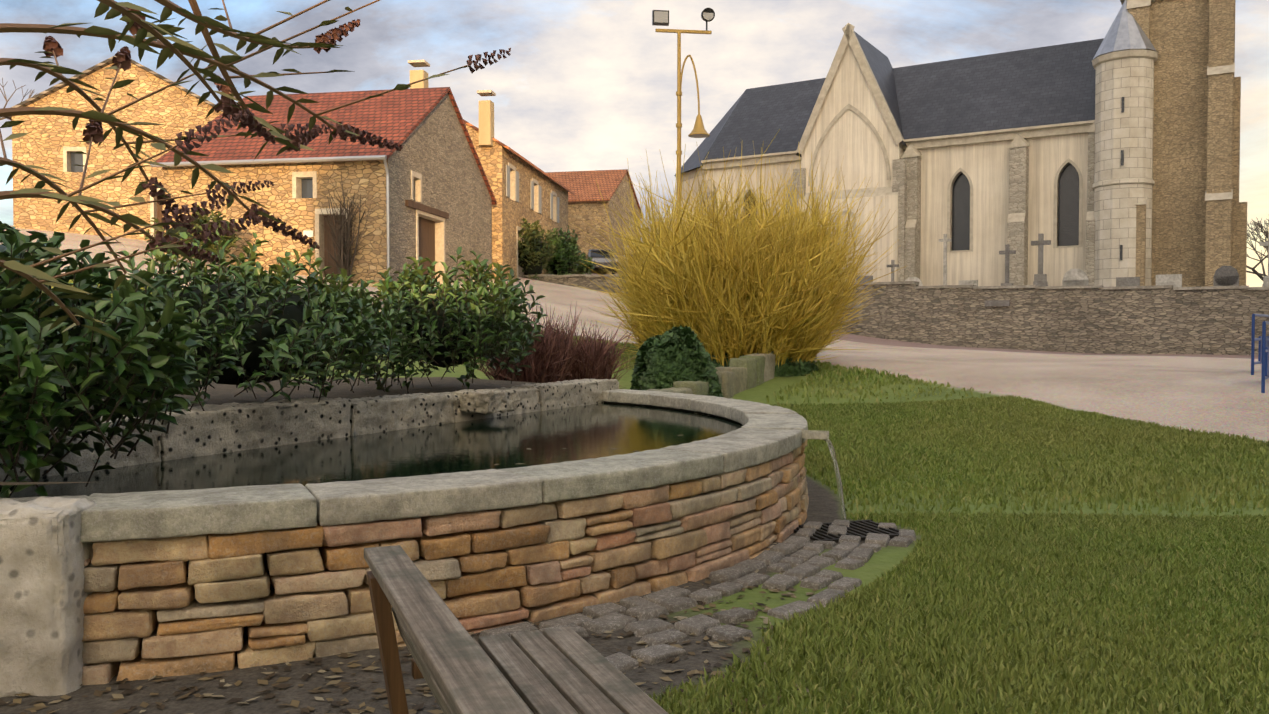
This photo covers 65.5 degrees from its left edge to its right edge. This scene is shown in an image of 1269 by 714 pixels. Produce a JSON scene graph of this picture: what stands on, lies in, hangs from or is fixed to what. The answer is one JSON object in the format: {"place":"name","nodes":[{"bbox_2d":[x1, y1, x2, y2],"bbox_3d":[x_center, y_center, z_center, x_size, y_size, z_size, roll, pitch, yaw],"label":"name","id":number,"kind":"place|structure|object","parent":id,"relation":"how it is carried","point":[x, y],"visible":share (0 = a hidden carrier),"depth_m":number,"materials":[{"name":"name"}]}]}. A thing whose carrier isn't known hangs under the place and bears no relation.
{"place":"outdoors","nodes":[
{"label":"outdoors","id":0,"kind":"place"},
{"bbox_2d":[0,137,196,263],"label":"buddleia","id":1,"kind":"object","parent":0,"point":[131,218],"depth_m":2.43,"materials":[{"name":"plant"}]},
{"bbox_2d":[0,120,205,290],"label":"buddleia","id":2,"kind":"object","parent":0,"point":[41,185],"depth_m":3.00,"materials":[{"name":"green plant"}]},
{"bbox_2d":[0,50,285,196],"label":"buddleia","id":3,"kind":"object","parent":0,"point":[65,70],"depth_m":2.84,"materials":[{"name":"plant"}]},
{"bbox_2d":[43,36,335,239],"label":"buddleia branch seed heads","id":4,"kind":"object","parent":3,"relation":"hanging from","point":[50,43],"visible":0.85,"depth_m":3.20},
{"bbox_2d":[82,108,254,262],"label":"buddleia branch seed heads","id":5,"kind":"object","parent":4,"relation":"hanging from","point":[94,130],"visible":0.9,"depth_m":2.63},
{"bbox_2d":[0,221,201,343],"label":"buddleia","id":6,"kind":"object","parent":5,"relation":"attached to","point":[13,264],"depth_m":2.39,"materials":[{"name":"plant"}]},
{"bbox_2d":[0,55,285,224],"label":"buddleia","id":7,"kind":"object","parent":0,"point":[139,138],"depth_m":2.64,"materials":[{"name":"plant"}]},
{"bbox_2d":[112,46,319,248],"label":"buddleia branch seed heads","id":8,"kind":"object","parent":7,"relation":"hanging from","point":[123,57],"visible":0.83,"depth_m":3.06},
{"bbox_2d":[94,0,250,118],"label":"buddleia","id":9,"kind":"object","parent":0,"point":[162,29],"depth_m":2.39,"materials":[{"name":"plant"}]},
{"bbox_2d":[121,7,274,143],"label":"buddleia branch seed heads","id":10,"kind":"object","parent":9,"relation":"hanging from","point":[250,122],"visible":0.54,"depth_m":2.73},
{"bbox_2d":[161,196,260,243],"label":"buddleia branch seed heads","id":11,"kind":"object","parent":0,"point":[205,232],"visible":0.98,"depth_m":2.58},
{"bbox_2d":[0,0,470,143],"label":"buddleia","id":12,"kind":"object","parent":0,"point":[24,28],"depth_m":2.67,"materials":[{"name":"plant"}]},
{"bbox_2d":[331,48,510,150],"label":"buddleia branch seed heads","id":13,"kind":"object","parent":12,"relation":"hanging from","point":[361,138],"visible":0.96,"depth_m":3.08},
{"bbox_2d":[206,180,273,200],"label":"buddleia branch seed heads","id":14,"kind":"object","parent":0,"point":[217,188],"visible":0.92,"depth_m":3.25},
{"bbox_2d":[154,0,342,63],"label":"buddleia","id":15,"kind":"object","parent":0,"point":[166,13],"depth_m":2.62,"materials":[{"name":"plant"}]},
{"bbox_2d":[313,19,359,53],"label":"buddleia branch seed heads","id":16,"kind":"object","parent":15,"relation":"hanging from","point":[331,36],"visible":0.92,"depth_m":2.97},
{"bbox_2d":[0,377,534,484],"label":"raised bed soil","id":17,"kind":"structure","parent":0,"point":[222,393],"depth_m":11.45,"materials":[{"name":"brown soil"}]},
{"bbox_2d":[0,221,206,497],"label":"laurel bush","id":18,"kind":"object","parent":17,"relation":"on","point":[20,330],"depth_m":4.97,"materials":[{"name":"green plant"}]},
{"bbox_2d":[45,229,409,410],"bbox_3d":[-3.547,-0.318,8.661,2.933,1.558,3.648,0,1,1],"label":"laurel bush","id":19,"kind":"object","parent":17,"relation":"on","point":[248,270],"depth_m":8.08,"materials":[{"name":"green plant"}]},
{"bbox_2d":[338,246,547,393],"bbox_3d":[-2.217,-0.173,11.717,2.410,2.156,3.056,0,1,1],"label":"laurel bush","id":20,"kind":"object","parent":17,"relation":"on","point":[512,297],"depth_m":10.98,"materials":[{"name":"green plant"}]},
{"bbox_2d":[188,0,354,159],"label":"buddleia","id":21,"kind":"object","parent":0,"point":[254,105],"depth_m":2.97,"materials":[{"name":"plant"}]},
{"bbox_2d":[213,73,320,152],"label":"buddleia branch seed heads","id":22,"kind":"object","parent":21,"relation":"hanging from","point":[298,141],"visible":0.5,"depth_m":3.43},
{"bbox_2d":[0,403,743,497],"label":"basin water","id":23,"kind":"structure","parent":0,"point":[593,431],"depth_m":7.47,"materials":[{"name":"black liquid"}]},
{"bbox_2d":[494,406,739,464],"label":"fallen leaves","id":24,"kind":"object","parent":23,"relation":"on","point":[610,448],"visible":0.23,"depth_m":7.71,"materials":[{"name":"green plant"}]},
{"bbox_2d":[82,439,808,684],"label":"stone wall","id":25,"kind":"structure","parent":0,"point":[151,609],"depth_m":4.72,"materials":[{"name":"beige stone"}]},
{"bbox_2d":[0,389,807,542],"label":"basin capstones","id":26,"kind":"object","parent":25,"relation":"on","point":[766,433],"visible":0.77,"depth_m":4.91,"materials":[{"name":"grey stone"}]},
{"bbox_2d":[39,279,990,403],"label":"grass","id":27,"kind":"structure","parent":0,"point":[850,377],"depth_m":18.08,"materials":[{"name":"green plant"}]},
{"bbox_2d":[0,225,1268,713],"bbox_3d":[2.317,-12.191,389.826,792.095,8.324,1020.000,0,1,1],"label":"ground","id":28,"kind":"structure","parent":0,"point":[1220,393],"depth_m":13.93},
{"bbox_2d":[0,78,35,119],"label":"bare tree","id":29,"kind":"object","parent":28,"relation":"on","point":[32,92],"visible":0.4,"depth_m":50.70,"materials":[{"name":"grey plant"}]},
{"bbox_2d":[0,496,96,697],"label":"stone pillar","id":30,"kind":"structure","parent":28,"relation":"on","point":[45,552],"depth_m":4.02,"materials":[{"name":"beige stone"}]},
{"bbox_2d":[3,55,222,240],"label":"stone house","id":31,"kind":"structure","parent":28,"relation":"on","point":[51,144],"depth_m":37.96,"materials":[{"name":"stone"}]},
{"bbox_2d":[144,205,241,266],"bbox_3d":[-12.998,-3.503,29.196,2.780,2.116,2.061,0,1,1],"label":"shrub","id":32,"kind":"object","parent":28,"relation":"on","point":[205,219],"depth_m":28.90,"materials":[{"name":"green plant"}]},
{"bbox_2d":[0,379,618,481],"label":"old trough edge","id":33,"kind":"object","parent":28,"relation":"on","point":[211,429],"visible":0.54,"depth_m":8.24,"materials":[{"name":"grey stone"}]},
{"bbox_2d":[150,87,496,286],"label":"stone house","id":34,"kind":"structure","parent":28,"relation":"on","point":[427,189],"depth_m":31.27,"materials":[{"name":"beige stone"}]},
{"bbox_2d":[317,173,382,279],"bbox_3d":[-8.728,-3.969,30.109,1.943,3.262,2.010,-1,2,-37],"label":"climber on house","id":35,"kind":"object","parent":28,"relation":"on","point":[343,252],"visible":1,"depth_m":29.83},
{"bbox_2d":[0,569,866,713],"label":"leaf litter","id":36,"kind":"object","parent":28,"relation":"on","point":[295,703],"visible":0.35,"depth_m":4.19,"materials":[{"name":"brown plant"}]},
{"bbox_2d":[187,401,740,637],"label":"basin wall","id":37,"kind":"structure","parent":28,"relation":"on","point":[271,588],"depth_m":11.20,"materials":[{"name":"stone"}]},
{"bbox_2d":[801,430,828,439],"bbox_3d":[1.375,0.613,7.779,0.300,0.056,0.141,0,1,16],"label":"overflow spout","id":38,"kind":"object","parent":37,"relation":"on","point":[813,434],"visible":0.64,"depth_m":7.70,"materials":[{"name":"stone"}]},
{"bbox_2d":[408,60,573,278],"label":"house","id":39,"kind":"structure","parent":28,"relation":"on","point":[522,187],"depth_m":42.32,"materials":[{"name":"stone"}]},
{"bbox_2d":[364,545,668,713],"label":"wooden bench","id":40,"kind":"object","parent":28,"relation":"on","point":[457,667],"visible":1,"depth_m":2.87,"materials":[{"name":"grey wood"}]},
{"bbox_2d":[470,301,601,382],"bbox_3d":[-1.670,-0.065,15.040,2.081,1.633,2.195,1,2,28],"label":"red twig shrub","id":41,"kind":"object","parent":28,"relation":"on","point":[546,361],"visible":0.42,"depth_m":14.64,"materials":[{"name":"red plant"}]},
{"bbox_2d":[518,217,556,279],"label":"shrub","id":42,"kind":"object","parent":28,"relation":"on","point":[527,235],"depth_m":43.49,"materials":[{"name":"green plant"}]},
{"bbox_2d":[545,225,588,274],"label":"shrub","id":43,"kind":"object","parent":28,"relation":"on","point":[571,243],"depth_m":48.19,"materials":[{"name":"green plant"}]},
{"bbox_2d":[572,250,596,274],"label":"shrub","id":44,"kind":"object","parent":28,"relation":"on","point":[583,267],"depth_m":53.51,"materials":[{"name":"green plant"}]},
{"bbox_2d":[542,320,634,388],"bbox_3d":[-0.808,0.027,15.621,1.686,1.371,1.691,0,1,1],"label":"red twig shrub","id":45,"kind":"object","parent":28,"relation":"on","point":[597,362],"visible":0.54,"depth_m":15.28,"materials":[{"name":"red plant"}]},
{"bbox_2d":[545,169,641,273],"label":"house","id":46,"kind":"structure","parent":28,"relation":"on","point":[585,205],"depth_m":61.47,"materials":[{"name":"stone"}]},
{"bbox_2d":[587,249,617,273],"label":"parked car","id":47,"kind":"object","parent":28,"relation":"on","point":[600,257],"visible":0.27,"depth_m":58.69,"materials":[{"name":"grey paint"}]},
{"bbox_2d":[630,325,723,396],"bbox_3d":[0.701,0.169,16.390,1.577,1.416,1.645,0,1,1],"label":"shrub","id":48,"kind":"object","parent":28,"relation":"on","point":[667,359],"visible":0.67,"depth_m":15.92,"materials":[{"name":"green plant"}]},
{"bbox_2d":[652,8,714,236],"bbox_3d":[1.070,-3.741,21.906,1.370,7.923,0.480,0,1,-7],"label":"street lamp post","id":49,"kind":"object","parent":28,"relation":"on","point":[660,17],"visible":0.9,"depth_m":21.81,"materials":[{"name":"brown metal"}]},
{"bbox_2d":[479,519,915,671],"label":"cobble paving","id":50,"kind":"structure","parent":28,"relation":"on","point":[656,634],"depth_m":5.44,"materials":[{"name":"grey stone"}]},
{"bbox_2d":[587,185,810,351],"bbox_3d":[1.384,-1.646,20.698,4.996,3.715,5.056,0,1,1],"label":"shrub","id":51,"kind":"object","parent":28,"relation":"on","point":[637,318],"visible":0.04,"depth_m":19.97,"materials":[{"name":"plant"}]},
{"bbox_2d":[645,351,816,398],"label":"stone blocks","id":52,"kind":"structure","parent":28,"relation":"on","point":[742,373],"depth_m":17.23,"materials":[{"name":"stone"}]},
{"bbox_2d":[558,129,905,366],"bbox_3d":[2.051,-2.103,20.388,6.713,4.644,7.000,0,1,1],"label":"bush","id":53,"kind":"object","parent":28,"relation":"on","point":[797,300],"visible":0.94,"depth_m":18.71,"materials":[{"name":"yellow plant"}]},
{"bbox_2d":[712,353,818,376],"bbox_3d":[2.180,0.112,19.768,3.138,0.669,2.147,0,1,1],"label":"ivy bush foot","id":54,"kind":"object","parent":28,"relation":"on","point":[794,368],"visible":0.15,"depth_m":18.98},
{"bbox_2d":[825,438,846,519],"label":"water stream","id":55,"kind":"structure","parent":28,"relation":"on","point":[837,471],"depth_m":7.71,"materials":[{"name":"white"}]},
{"bbox_2d":[793,520,898,542],"bbox_3d":[1.577,1.319,7.353,0.780,0.067,0.570,0,1,-19],"label":"drain grate","id":56,"kind":"object","parent":28,"relation":"on","point":[861,528],"visible":0.42,"depth_m":7.33,"materials":[{"name":"grey metal"}]},
{"bbox_2d":[521,274,1268,355],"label":"cemetery wall","id":57,"kind":"structure","parent":28,"relation":"on","point":[1167,319],"depth_m":32.29,"materials":[{"name":"grey stone"}]},
{"bbox_2d":[674,0,1246,286],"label":"church","id":58,"kind":"structure","parent":28,"relation":"on","point":[1145,95],"depth_m":38.27,"materials":[{"name":"beige stone"}]},
{"bbox_2d":[846,234,1268,307],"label":"gravestones","id":59,"kind":"object","parent":28,"relation":"on","point":[1226,276],"visible":0.27,"depth_m":33.50,"materials":[{"name":"grey stone"}]},
{"bbox_2d":[1246,214,1268,275],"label":"bare tree behind church","id":60,"kind":"object","parent":28,"relation":"on","point":[1261,257],"visible":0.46,"depth_m":62.35,"materials":[{"name":"plant"}]},
{"bbox_2d":[1247,220,1268,257],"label":"tree leaves","id":61,"kind":"object","parent":28,"relation":"on","point":[1256,235],"visible":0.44,"depth_m":73.03,"materials":[{"name":"plant"}]},
{"bbox_2d":[1251,314,1268,392],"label":"metal railing","id":62,"kind":"object","parent":28,"relation":"on","point":[1263,352],"visible":0.83,"depth_m":15.46,"materials":[{"name":"blue metal"}]},
{"bbox_2d":[0,0,1268,286],"label":"sky","id":63,"kind":"structure","parent":0,"point":[583,85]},
{"bbox_2d":[705,133,1087,285],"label":"church wall","id":64,"kind":"structure","parent":0,"point":[984,167],"depth_m":39.50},
{"bbox_2d":[741,158,1082,252],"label":"church windows","id":65,"kind":"structure","parent":64,"relation":"in","point":[1069,224],"depth_m":38.33,"materials":[{"name":"grey glass"}]},
{"bbox_2d":[644,509,1268,713],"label":"grass","id":66,"kind":"structure","parent":0,"point":[1152,557],"depth_m":4.90,"materials":[{"name":"green plant"}]},
{"bbox_2d":[770,394,1268,516],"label":"grass","id":67,"kind":"structure","parent":0,"point":[914,438],"depth_m":11.14,"materials":[{"name":"green plant"}]},
{"label":"cemetery ground","id":68,"kind":"structure","parent":0,"visible":0},
{"bbox_2d":[1246,217,1268,280],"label":"bare tree behind church","id":69,"kind":"object","parent":68,"relation":"on","point":[1259,275],"visible":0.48,"depth_m":54.25,"materials":[{"name":"plant"}]}
]}

